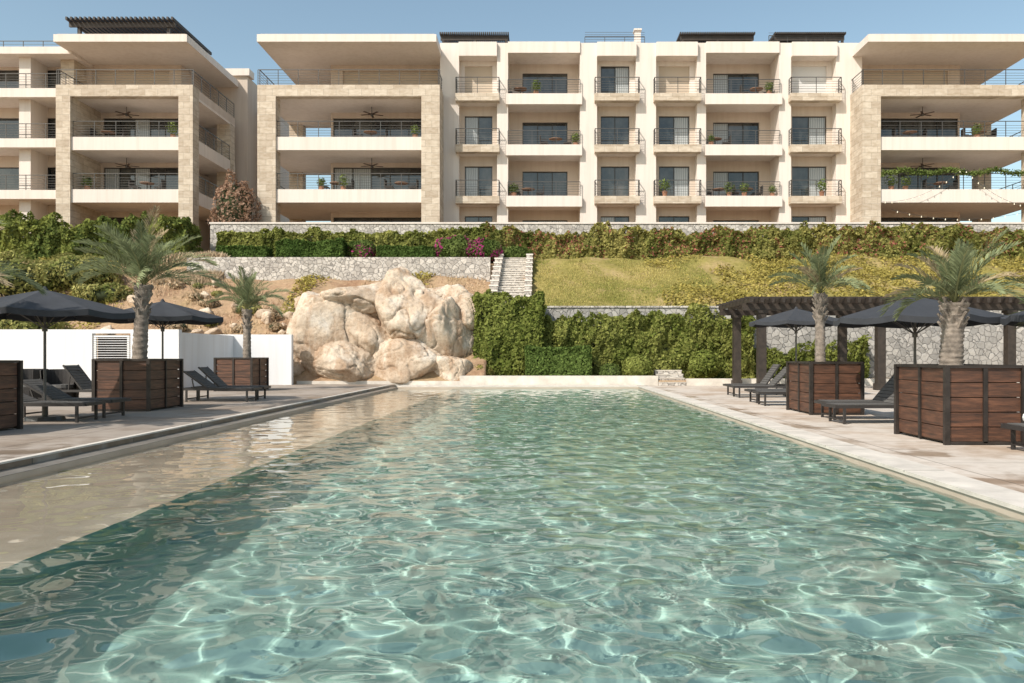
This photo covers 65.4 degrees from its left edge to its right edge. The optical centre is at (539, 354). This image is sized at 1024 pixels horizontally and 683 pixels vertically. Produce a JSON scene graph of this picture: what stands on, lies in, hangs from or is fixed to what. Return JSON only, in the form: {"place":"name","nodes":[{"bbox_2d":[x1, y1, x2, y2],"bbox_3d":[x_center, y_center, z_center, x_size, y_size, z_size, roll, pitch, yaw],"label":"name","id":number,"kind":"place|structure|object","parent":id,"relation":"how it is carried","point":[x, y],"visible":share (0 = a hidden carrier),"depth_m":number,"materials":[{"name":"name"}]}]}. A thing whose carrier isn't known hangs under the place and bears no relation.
{"place":"outdoors","nodes":[
{"label":"outdoors","id":0,"kind":"place"},
{"bbox_2d":[0,384,396,476],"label":"pool terrace","id":1,"kind":"structure","parent":0,"point":[31,445],"depth_m":14.70,"materials":[{"name":"stone"}]},
{"bbox_2d":[0,360,22,429],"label":"planter box","id":2,"kind":"object","parent":1,"relation":"on","point":[11,400],"visible":1,"depth_m":13.16,"materials":[{"name":"brown wood"}]},
{"bbox_2d":[0,219,48,296],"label":"palm tree","id":3,"kind":"object","parent":2,"relation":"in","point":[33,283],"visible":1,"depth_m":12.95,"materials":[{"name":"green plant"}]},
{"bbox_2d":[14,369,41,397],"bbox_3d":[-13.584,0.805,21.250,0.920,0.870,0.815,0,0,17],"label":"wicker armchair","id":4,"kind":"object","parent":1,"relation":"on","point":[31,374],"visible":0.22,"depth_m":20.98,"materials":[{"name":"grey wicker"}]},
{"bbox_2d":[40,369,79,397],"bbox_3d":[-12.421,0.805,20.649,0.920,0.870,0.814,0,0,-23],"label":"wicker armchair","id":5,"kind":"object","parent":1,"relation":"on","point":[58,379],"visible":0.53,"depth_m":20.75,"materials":[{"name":"grey wicker"}]},
{"bbox_2d":[23,393,104,422],"bbox_3d":[-9.325,0.894,14.901,1.995,0.692,0.725,0,0,-2],"label":"sun lounger","id":6,"kind":"object","parent":1,"relation":"on","point":[28,400],"visible":0.66,"depth_m":14.64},
{"bbox_2d":[0,286,134,420],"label":"patio umbrella","id":7,"kind":"object","parent":1,"relation":"on","point":[40,308],"visible":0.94,"depth_m":14.86,"materials":[{"name":"fabric"}]},
{"bbox_2d":[61,364,91,391],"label":"sun lounger","id":8,"kind":"object","parent":1,"relation":"on","point":[82,380],"visible":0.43,"depth_m":20.35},
{"bbox_2d":[23,378,130,417],"bbox_3d":[-9.375,0.859,15.999,1.995,0.761,0.725,0,0,2],"label":"sun lounger","id":9,"kind":"object","parent":1,"relation":"on","point":[53,393],"visible":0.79,"depth_m":15.91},
{"bbox_2d":[92,359,183,411],"bbox_3d":[-9.200,0.663,18.300,1.270,1.153,1.670,0,0,0],"label":"planter box","id":10,"kind":"object","parent":1,"relation":"on","point":[147,385],"visible":0.9,"depth_m":17.51,"materials":[{"name":"brown wood"}]},
{"bbox_2d":[66,205,228,358],"bbox_3d":[-8.978,-1.544,18.286,3.368,3.687,3.490,0,0,-43],"label":"palm tree","id":11,"kind":"object","parent":10,"relation":"in","point":[140,259],"visible":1,"depth_m":18.14,"materials":[{"name":"green plant"}]},
{"bbox_2d":[0,329,292,387],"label":"wall","id":12,"kind":"structure","parent":1,"relation":"on","point":[194,351],"depth_m":28.00,"materials":[{"name":"white paint"}]},
{"bbox_2d":[94,335,129,370],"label":"vent grille","id":13,"kind":"structure","parent":12,"relation":"attached to","point":[113,346],"depth_m":28.14,"materials":[{"name":"white metal"}]},
{"bbox_2d":[109,299,222,358],"bbox_3d":[-9.950,-0.120,21.000,2.864,2.720,2.864,0,0,17],"label":"patio umbrella","id":14,"kind":"object","parent":1,"relation":"on","point":[163,313],"visible":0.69,"depth_m":20.62,"materials":[{"name":"fabric"}]},
{"bbox_2d":[184,370,261,401],"bbox_3d":[-8.575,0.827,21.400,1.995,0.827,0.725,0,0,0],"label":"sun lounger","id":15,"kind":"object","parent":1,"relation":"on","point":[204,382],"visible":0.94,"depth_m":21.09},
{"bbox_2d":[194,366,270,399],"bbox_3d":[-8.675,0.782,22.401,1.995,0.916,0.725,0,0,-3],"label":"sun lounger","id":16,"kind":"object","parent":1,"relation":"on","point":[212,376],"visible":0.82,"depth_m":22.30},
{"bbox_2d":[214,357,268,388],"bbox_3d":[-10.475,0.663,28.000,1.320,1.153,1.670,0,0,0],"label":"planter box","id":17,"kind":"object","parent":1,"relation":"on","point":[234,371],"visible":0.79,"depth_m":27.21,"materials":[{"name":"brown wood"}]},
{"bbox_2d":[203,265,293,357],"bbox_3d":[-10.291,-1.402,28.065,3.020,3.404,2.679,0,0,0],"label":"palm tree","id":18,"kind":"object","parent":17,"relation":"in","point":[244,292],"visible":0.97,"depth_m":27.86,"materials":[{"name":"green plant"}]},
{"bbox_2d":[0,0,1023,221],"label":"sky","id":19,"kind":"structure","parent":0,"point":[229,29],"materials":[{"name":"blue"}]},
{"bbox_2d":[0,255,1023,385],"bbox_3d":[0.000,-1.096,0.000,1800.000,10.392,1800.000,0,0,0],"label":"ground","id":20,"kind":"structure","parent":0,"point":[607,266],"depth_m":41.84,"materials":[{"name":"green plant"}]},
{"bbox_2d":[0,248,58,296],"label":"shrub","id":21,"kind":"object","parent":20,"relation":"on","point":[21,285],"visible":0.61,"depth_m":41.17,"materials":[{"name":"green plant"}]},
{"bbox_2d":[0,319,72,328],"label":"shrub","id":22,"kind":"object","parent":20,"relation":"on","point":[9,324],"visible":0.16,"depth_m":35.96,"materials":[{"name":"green plant"}]},
{"bbox_2d":[26,252,124,292],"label":"shrub","id":23,"kind":"object","parent":20,"relation":"on","point":[58,270],"visible":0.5,"depth_m":41.87,"materials":[{"name":"green plant"}]},
{"bbox_2d":[32,257,126,328],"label":"hillside ground cover","id":24,"kind":"object","parent":20,"relation":"on","point":[70,292],"visible":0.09,"depth_m":40.48,"materials":[{"name":"green plant"}]},
{"bbox_2d":[0,209,203,263],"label":"hedge","id":25,"kind":"object","parent":20,"relation":"on","point":[30,238],"visible":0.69,"depth_m":45.64,"materials":[{"name":"green plant"}]},
{"bbox_2d":[70,281,134,303],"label":"shrub","id":26,"kind":"object","parent":20,"relation":"on","point":[104,293],"visible":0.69,"depth_m":40.33,"materials":[{"name":"green plant"}]},
{"bbox_2d":[0,47,288,250],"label":"walls and slabs","id":27,"kind":"structure","parent":20,"relation":"on","point":[32,155],"depth_m":52.55,"materials":[{"name":"beige paint"}]},
{"bbox_2d":[0,71,60,236],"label":"windows","id":28,"kind":"structure","parent":27,"relation":"attached to","point":[15,171],"depth_m":53.58,"materials":[{"name":"black glass"}]},
{"bbox_2d":[0,17,211,189],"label":"railings and roof pergola","id":29,"kind":"object","parent":27,"relation":"on","point":[127,25],"visible":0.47,"depth_m":52.40,"materials":[{"name":"metal"}]},
{"bbox_2d":[53,34,238,252],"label":"walls and slabs","id":30,"kind":"structure","parent":20,"relation":"on","point":[187,152],"depth_m":50.79,"materials":[{"name":"stone"}]},
{"bbox_2d":[81,175,93,188],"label":"potted plant","id":31,"kind":"object","parent":30,"relation":"on","point":[86,179],"visible":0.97,"depth_m":50.91,"materials":[{"name":"green plant"}]},
{"bbox_2d":[93,72,177,235],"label":"windows","id":32,"kind":"structure","parent":30,"relation":"attached to","point":[115,181],"depth_m":53.68,"materials":[{"name":"grey glass"}]},
{"bbox_2d":[56,69,233,199],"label":"balcony railings","id":33,"kind":"object","parent":30,"relation":"on","point":[128,114],"visible":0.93,"depth_m":50.29,"materials":[{"name":"metal"}]},
{"bbox_2d":[168,281,184,288],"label":"scrub bush","id":34,"kind":"object","parent":20,"relation":"on","point":[176,284],"visible":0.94,"depth_m":42.35,"materials":[{"name":"beige plant"}]},
{"bbox_2d":[167,324,187,331],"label":"scrub bush","id":35,"kind":"object","parent":20,"relation":"on","point":[183,327],"visible":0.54,"depth_m":37.33,"materials":[{"name":"beige plant"}]},
{"bbox_2d":[150,250,230,285],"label":"dry grass","id":36,"kind":"structure","parent":20,"relation":"on","point":[166,280],"depth_m":43.51,"materials":[{"name":"yellow plant"}]},
{"bbox_2d":[188,292,204,300],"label":"scrub bush","id":37,"kind":"object","parent":20,"relation":"on","point":[194,296],"visible":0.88,"depth_m":40.79,"materials":[{"name":"beige plant"}]},
{"bbox_2d":[202,297,220,307],"bbox_3d":[-16.593,-2.558,40.191,0.929,0.670,1.020,0,0,0],"label":"scrub bush","id":38,"kind":"object","parent":20,"relation":"on","point":[214,304],"visible":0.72,"depth_m":39.97,"materials":[{"name":"brown plant"}]},
{"bbox_2d":[207,169,261,223],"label":"dry bush","id":39,"kind":"object","parent":20,"relation":"on","point":[234,202],"visible":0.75,"depth_m":48.76,"materials":[{"name":"brown plant"}]},
{"bbox_2d":[215,244,273,256],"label":"clipped hedge","id":40,"kind":"object","parent":20,"relation":"on","point":[239,250],"visible":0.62,"depth_m":44.83,"materials":[{"name":"green plant"}]},
{"bbox_2d":[267,321,283,331],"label":"scrub bush","id":41,"kind":"object","parent":20,"relation":"on","point":[274,326],"visible":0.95,"depth_m":37.31,"materials":[{"name":"beige plant"}]},
{"bbox_2d":[293,354,304,375],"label":"boulder","id":42,"kind":"object","parent":20,"relation":"on","point":[298,368],"visible":0.16,"depth_m":34.14,"materials":[{"name":"stone"}]},
{"bbox_2d":[275,237,347,256],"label":"clipped hedge","id":43,"kind":"object","parent":20,"relation":"on","point":[285,247],"visible":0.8,"depth_m":44.81,"materials":[{"name":"green plant"}]},
{"bbox_2d":[286,291,358,361],"bbox_3d":[-9.429,-0.442,35.513,4.232,4.774,3.507,0,0,0],"label":"boulder","id":44,"kind":"object","parent":20,"relation":"on","point":[316,321],"visible":0.41,"depth_m":34.04,"materials":[{"name":"stone"}]},
{"bbox_2d":[299,340,374,381],"bbox_3d":[-9.081,0.491,34.707,4.140,2.780,2.222,0,0,33],"label":"boulder","id":45,"kind":"object","parent":20,"relation":"on","point":[342,360],"visible":0.69,"depth_m":33.67,"materials":[{"name":"stone"}]},
{"bbox_2d":[187,257,490,281],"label":"stone wall","id":46,"kind":"structure","parent":20,"relation":"on","point":[337,268],"depth_m":43.95,"materials":[{"name":"beige stone"}]},
{"bbox_2d":[319,282,380,316],"bbox_3d":[-7.465,-2.202,36.675,3.508,2.727,6.234,0,0,36],"label":"boulder","id":47,"kind":"object","parent":20,"relation":"on","point":[361,299],"visible":0.27,"depth_m":34.49,"materials":[{"name":"stone"}]},
{"bbox_2d":[257,34,443,221],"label":"walls and slabs","id":48,"kind":"structure","parent":20,"relation":"on","point":[309,98],"depth_m":50.43,"materials":[{"name":"stone"}]},
{"bbox_2d":[258,69,441,188],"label":"balcony railings","id":49,"kind":"object","parent":48,"relation":"on","point":[371,114],"visible":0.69,"depth_m":50.28,"materials":[{"name":"black metal"}]},
{"bbox_2d":[334,72,439,221],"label":"windows","id":50,"kind":"structure","parent":48,"relation":"attached to","point":[366,181],"depth_m":53.68,"materials":[{"name":"grey glass"}]},
{"bbox_2d":[216,223,489,256],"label":"hedge","id":51,"kind":"object","parent":20,"relation":"on","point":[268,238],"visible":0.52,"depth_m":46.83,"materials":[{"name":"green plant"}]},
{"bbox_2d":[281,271,435,313],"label":"hillside ground cover","id":52,"kind":"object","parent":20,"relation":"on","point":[306,280],"visible":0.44,"depth_m":42.41,"materials":[{"name":"green plant"}]},
{"bbox_2d":[346,239,375,256],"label":"bougainvillea","id":53,"kind":"object","parent":20,"relation":"on","point":[362,248],"visible":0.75,"depth_m":45.22,"materials":[{"name":"green plant"}]},
{"bbox_2d":[344,312,388,355],"bbox_3d":[-7.591,-0.730,35.408,2.564,2.848,2.726,0,0,13],"label":"boulder","id":54,"kind":"object","parent":20,"relation":"on","point":[368,333],"visible":0.32,"depth_m":34.34,"materials":[{"name":"stone"}]},
{"bbox_2d":[297,381,459,386],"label":"planting bed kerb","id":55,"kind":"structure","parent":20,"relation":"on","point":[396,385],"depth_m":33.72,"materials":[{"name":"stone"}]},
{"bbox_2d":[376,245,435,256],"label":"clipped hedge","id":56,"kind":"object","parent":20,"relation":"on","point":[403,251],"visible":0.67,"depth_m":44.82,"materials":[{"name":"green plant"}]},
{"bbox_2d":[373,338,442,383],"bbox_3d":[-5.867,0.329,34.639,3.710,2.690,2.174,0,0,0],"label":"boulder","id":57,"kind":"object","parent":20,"relation":"on","point":[400,360],"visible":0.58,"depth_m":33.83,"materials":[{"name":"stone"}]},
{"bbox_2d":[374,266,443,338],"bbox_3d":[-6.297,-1.768,35.933,3.150,4.546,4.227,0,0,-40],"label":"boulder","id":58,"kind":"object","parent":20,"relation":"on","point":[406,302],"visible":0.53,"depth_m":34.64,"materials":[{"name":"stone"}]},
{"bbox_2d":[428,284,469,296],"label":"boulder","id":59,"kind":"object","parent":58,"relation":"on","point":[438,291],"visible":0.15,"depth_m":36.77,"materials":[{"name":"stone"}]},
{"bbox_2d":[419,295,473,357],"bbox_3d":[-4.196,-0.379,35.701,2.262,4.636,3.338,0,0,33],"label":"boulder","id":60,"kind":"object","parent":20,"relation":"on","point":[448,332],"visible":0.4,"depth_m":34.66,"materials":[{"name":"stone"}]},
{"bbox_2d":[434,355,472,380],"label":"boulder","id":61,"kind":"object","parent":20,"relation":"on","point":[450,368],"visible":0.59,"depth_m":33.95,"materials":[{"name":"stone"}]},
{"bbox_2d":[434,234,473,256],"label":"bougainvillea","id":62,"kind":"object","parent":20,"relation":"on","point":[454,246],"visible":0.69,"depth_m":44.68,"materials":[{"name":"green plant"}]},
{"bbox_2d":[441,284,482,330],"bbox_3d":[-3.669,-1.934,36.761,2.515,2.656,3.108,0,0,-37],"label":"boulder","id":63,"kind":"object","parent":20,"relation":"on","point":[461,297],"visible":0.26,"depth_m":35.77,"materials":[{"name":"stone"}]},
{"bbox_2d":[467,237,503,261],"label":"bougainvillea","id":64,"kind":"object","parent":20,"relation":"on","point":[486,247],"visible":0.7,"depth_m":44.80,"materials":[{"name":"green plant"}]},
{"bbox_2d":[471,289,546,375],"bbox_3d":[-1.451,-0.758,35.978,3.612,4.516,2.168,0,0,0],"label":"hedge","id":65,"kind":"object","parent":20,"relation":"on","point":[506,331],"visible":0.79,"depth_m":35.22,"materials":[{"name":"green plant"}]},
{"bbox_2d":[489,254,532,298],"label":"garden stairs","id":66,"kind":"structure","parent":20,"relation":"on","point":[508,274],"depth_m":41.80,"materials":[{"name":"stone"}]},
{"bbox_2d":[503,245,533,257],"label":"round shrub","id":67,"kind":"object","parent":20,"relation":"on","point":[513,252],"visible":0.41,"depth_m":46.26,"materials":[{"name":"green plant"}]},
{"bbox_2d":[523,344,592,375],"bbox_3d":[0.783,0.461,34.751,3.028,1.877,1.297,0,0,0],"label":"clipped hedge","id":68,"kind":"object","parent":20,"relation":"on","point":[568,361],"visible":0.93,"depth_m":34.24,"materials":[{"name":"green plant"}]},
{"bbox_2d":[598,363,621,375],"bbox_3d":[3.061,0.796,34.735,1.093,0.898,1.038,0,0,0],"label":"round shrub","id":69,"kind":"object","parent":20,"relation":"on","point":[609,369],"visible":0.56,"depth_m":34.45,"materials":[{"name":"green plant"}]},
{"bbox_2d":[478,221,746,259],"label":"bougainvillea hedge","id":70,"kind":"object","parent":20,"relation":"on","point":[605,241],"visible":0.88,"depth_m":46.52,"materials":[{"name":"green plant"}]},
{"bbox_2d":[209,222,1023,251],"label":"terrace wall","id":71,"kind":"structure","parent":20,"relation":"on","point":[560,228],"depth_m":48.30,"materials":[{"name":"stone"}]},
{"bbox_2d":[534,255,718,305],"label":"lawn grass","id":72,"kind":"structure","parent":20,"relation":"on","point":[639,272],"depth_m":41.44,"materials":[{"name":"green plant"}]},
{"bbox_2d":[622,354,652,375],"bbox_3d":[4.230,0.564,34.645,1.374,1.231,1.250,0,0,0],"label":"round shrub","id":73,"kind":"object","parent":20,"relation":"on","point":[639,365],"visible":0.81,"depth_m":34.20,"materials":[{"name":"green plant"}]},
{"bbox_2d":[542,302,755,377],"bbox_3d":[4.800,-0.466,36.274,10.154,3.931,2.073,0,0,0],"label":"hedge","id":74,"kind":"object","parent":20,"relation":"on","point":[616,340],"visible":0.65,"depth_m":35.74,"materials":[{"name":"green plant"}]},
{"bbox_2d":[440,28,861,221],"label":"walls and slabs","id":75,"kind":"structure","parent":20,"relation":"on","point":[584,109],"depth_m":52.00,"materials":[{"name":"white paint"}]},
{"bbox_2d":[439,32,845,196],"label":"railings and pergolas","id":76,"kind":"object","parent":75,"relation":"on","point":[698,37],"visible":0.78,"depth_m":51.81,"materials":[{"name":"metal"}]},
{"bbox_2d":[465,67,825,221],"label":"windows","id":77,"kind":"structure","parent":75,"relation":"attached to","point":[801,176],"depth_m":52.95,"materials":[{"name":"grey glass"}]},
{"bbox_2d":[653,370,685,385],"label":"stone steps","id":78,"kind":"structure","parent":20,"relation":"on","point":[669,374],"depth_m":34.42,"materials":[{"name":"stone"}]},
{"bbox_2d":[688,349,721,377],"bbox_3d":[7.234,0.419,34.986,1.445,1.334,1.305,0,0,0],"label":"round shrub","id":79,"kind":"object","parent":20,"relation":"on","point":[706,363],"visible":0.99,"depth_m":34.61,"materials":[{"name":"green plant"}]},
{"bbox_2d":[460,376,1019,385],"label":"planting bed kerb","id":80,"kind":"structure","parent":20,"relation":"on","point":[562,380],"depth_m":33.72,"materials":[{"name":"stone"}]},
{"bbox_2d":[544,306,1023,377],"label":"retaining wall","id":81,"kind":"structure","parent":20,"relation":"on","point":[983,344],"depth_m":37.00,"materials":[{"name":"grey stone"}]},
{"bbox_2d":[746,332,871,377],"bbox_3d":[12.263,0.223,36.564,5.881,2.554,1.743,0,0,0],"label":"hedge","id":82,"kind":"object","parent":20,"relation":"on","point":[861,346],"visible":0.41,"depth_m":36.13,"materials":[{"name":"green plant"}]},
{"bbox_2d":[644,252,1023,305],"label":"ground cover","id":83,"kind":"object","parent":20,"relation":"on","point":[882,273],"visible":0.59,"depth_m":41.95,"materials":[{"name":"green plant"}]},
{"bbox_2d":[743,220,1023,261],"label":"bougainvillea hedge","id":84,"kind":"object","parent":20,"relation":"on","point":[901,243],"visible":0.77,"depth_m":46.41,"materials":[{"name":"green plant"}]},
{"bbox_2d":[850,34,1023,221],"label":"walls and slabs","id":85,"kind":"structure","parent":20,"relation":"on","point":[873,152],"depth_m":50.76,"materials":[{"name":"stone"}]},
{"bbox_2d":[862,72,956,221],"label":"windows","id":86,"kind":"structure","parent":85,"relation":"attached to","point":[915,179],"depth_m":53.68,"materials":[{"name":"brown glass"}]},
{"bbox_2d":[852,69,1023,188],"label":"balcony railings","id":87,"kind":"object","parent":85,"relation":"on","point":[942,125],"visible":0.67,"depth_m":50.28,"materials":[{"name":"black metal"}]},
{"bbox_2d":[881,165,1023,178],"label":"balcony garland","id":88,"kind":"object","parent":85,"relation":"attached to","point":[1005,171],"visible":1,"depth_m":49.90,"materials":[{"name":"green plant"}]},
{"bbox_2d":[885,170,1023,220],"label":"string lights","id":89,"kind":"object","parent":88,"relation":"hanging from","point":[957,219],"visible":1,"depth_m":49.84,"materials":[{"name":"metal"}]},
{"bbox_2d":[397,385,1023,512],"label":"pool deck","id":90,"kind":"structure","parent":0,"point":[993,473],"depth_m":11.65,"materials":[{"name":"stone"}]},
{"bbox_2d":[0,387,1023,519],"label":"pool coping","id":91,"kind":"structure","parent":90,"relation":"in","point":[991,505],"depth_m":11.12,"materials":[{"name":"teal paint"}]},
{"bbox_2d":[0,388,1023,682],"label":"pool water","id":92,"kind":"structure","parent":91,"relation":"in","point":[518,536],"depth_m":5.40,"materials":[{"name":"teal liquid"}]},
{"bbox_2d":[723,364,784,395],"bbox_3d":[6.975,0.792,25.699,1.995,1.016,0.725,0,0,-2],"label":"sun lounger","id":93,"kind":"object","parent":90,"relation":"on","point":[770,373],"visible":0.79,"depth_m":25.63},
{"bbox_2d":[728,367,785,397],"bbox_3d":[6.875,0.828,24.500,1.995,0.943,0.725,0,0,0],"label":"sun lounger","id":94,"kind":"object","parent":90,"relation":"on","point":[777,378],"visible":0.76,"depth_m":24.29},
{"bbox_2d":[744,389,785,402],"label":"sun lounger","id":95,"kind":"object","parent":90,"relation":"on","point":[750,391],"visible":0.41,"depth_m":21.49,"materials":[{"name":"black metal"}]},
{"bbox_2d":[752,390,785,405],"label":"sun lounger","id":96,"kind":"object","parent":90,"relation":"on","point":[759,392],"visible":0.33,"depth_m":20.31,"materials":[{"name":"black metal"}]},
{"bbox_2d":[749,307,836,360],"bbox_3d":[8.200,-0.125,25.500,2.772,2.850,2.772,0,0,5],"label":"patio umbrella","id":97,"kind":"object","parent":90,"relation":"on","point":[795,317],"visible":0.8,"depth_m":24.91,"materials":[{"name":"fabric"}]},
{"bbox_2d":[786,361,864,414],"bbox_3d":[6.425,0.724,18.050,1.180,1.153,1.670,0,0,0],"label":"planter box","id":98,"kind":"object","parent":90,"relation":"on","point":[808,383],"visible":0.94,"depth_m":17.26,"materials":[{"name":"brown wood"}]},
{"bbox_2d":[768,235,875,361],"bbox_3d":[6.365,-1.237,18.162,2.275,3.074,2.411,0,0,31],"label":"palm tree","id":99,"kind":"object","parent":98,"relation":"in","point":[816,275],"visible":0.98,"depth_m":17.99,"materials":[{"name":"green plant"}]},
{"bbox_2d":[814,375,901,419],"bbox_3d":[6.725,0.816,16.300,1.995,0.969,0.725,0,0,0],"label":"sun lounger","id":100,"kind":"object","parent":90,"relation":"on","point":[885,392],"visible":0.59,"depth_m":16.28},
{"bbox_2d":[822,392,901,423],"bbox_3d":[6.525,0.856,15.299,1.995,0.888,0.725,0,0,-2],"label":"sun lounger","id":101,"kind":"object","parent":90,"relation":"on","point":[888,402],"visible":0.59,"depth_m":14.99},
{"bbox_2d":[716,297,1023,389],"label":"pergola","id":102,"kind":"object","parent":90,"relation":"on","point":[736,310],"visible":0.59,"depth_m":29.41,"materials":[{"name":"brown wood"}]},
{"bbox_2d":[833,293,1006,363],"bbox_3d":[7.250,0.050,15.400,2.864,2.500,2.864,0,0,14],"label":"patio umbrella","id":103,"kind":"object","parent":90,"relation":"on","point":[922,313],"visible":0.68,"depth_m":14.76,"materials":[{"name":"fabric"}]},
{"bbox_2d":[894,364,1023,444],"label":"planter box","id":104,"kind":"object","parent":90,"relation":"on","point":[964,404],"visible":0.94,"depth_m":11.51,"materials":[{"name":"brown wood"}]},
{"bbox_2d":[877,227,1023,364],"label":"palm tree","id":105,"kind":"object","parent":104,"relation":"on","point":[953,282],"visible":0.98,"depth_m":12.16,"materials":[{"name":"green plant"}]},
{"bbox_2d":[1000,311,1023,326],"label":"patio umbrella","id":106,"kind":"object","parent":90,"relation":"on","point":[1014,319],"visible":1,"depth_m":13.40,"materials":[{"name":"fabric"}]},
{"bbox_2d":[1001,414,1023,449],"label":"sun lounger","id":107,"kind":"object","parent":90,"relation":"on","point":[1013,427],"visible":1,"depth_m":10.83,"materials":[{"name":"black metal"}]},
{"bbox_2d":[1002,263,1023,329],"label":"palm tree","id":108,"kind":"object","parent":90,"relation":"on","point":[1013,279],"visible":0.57,"depth_m":15.09,"materials":[{"name":"green plant"}]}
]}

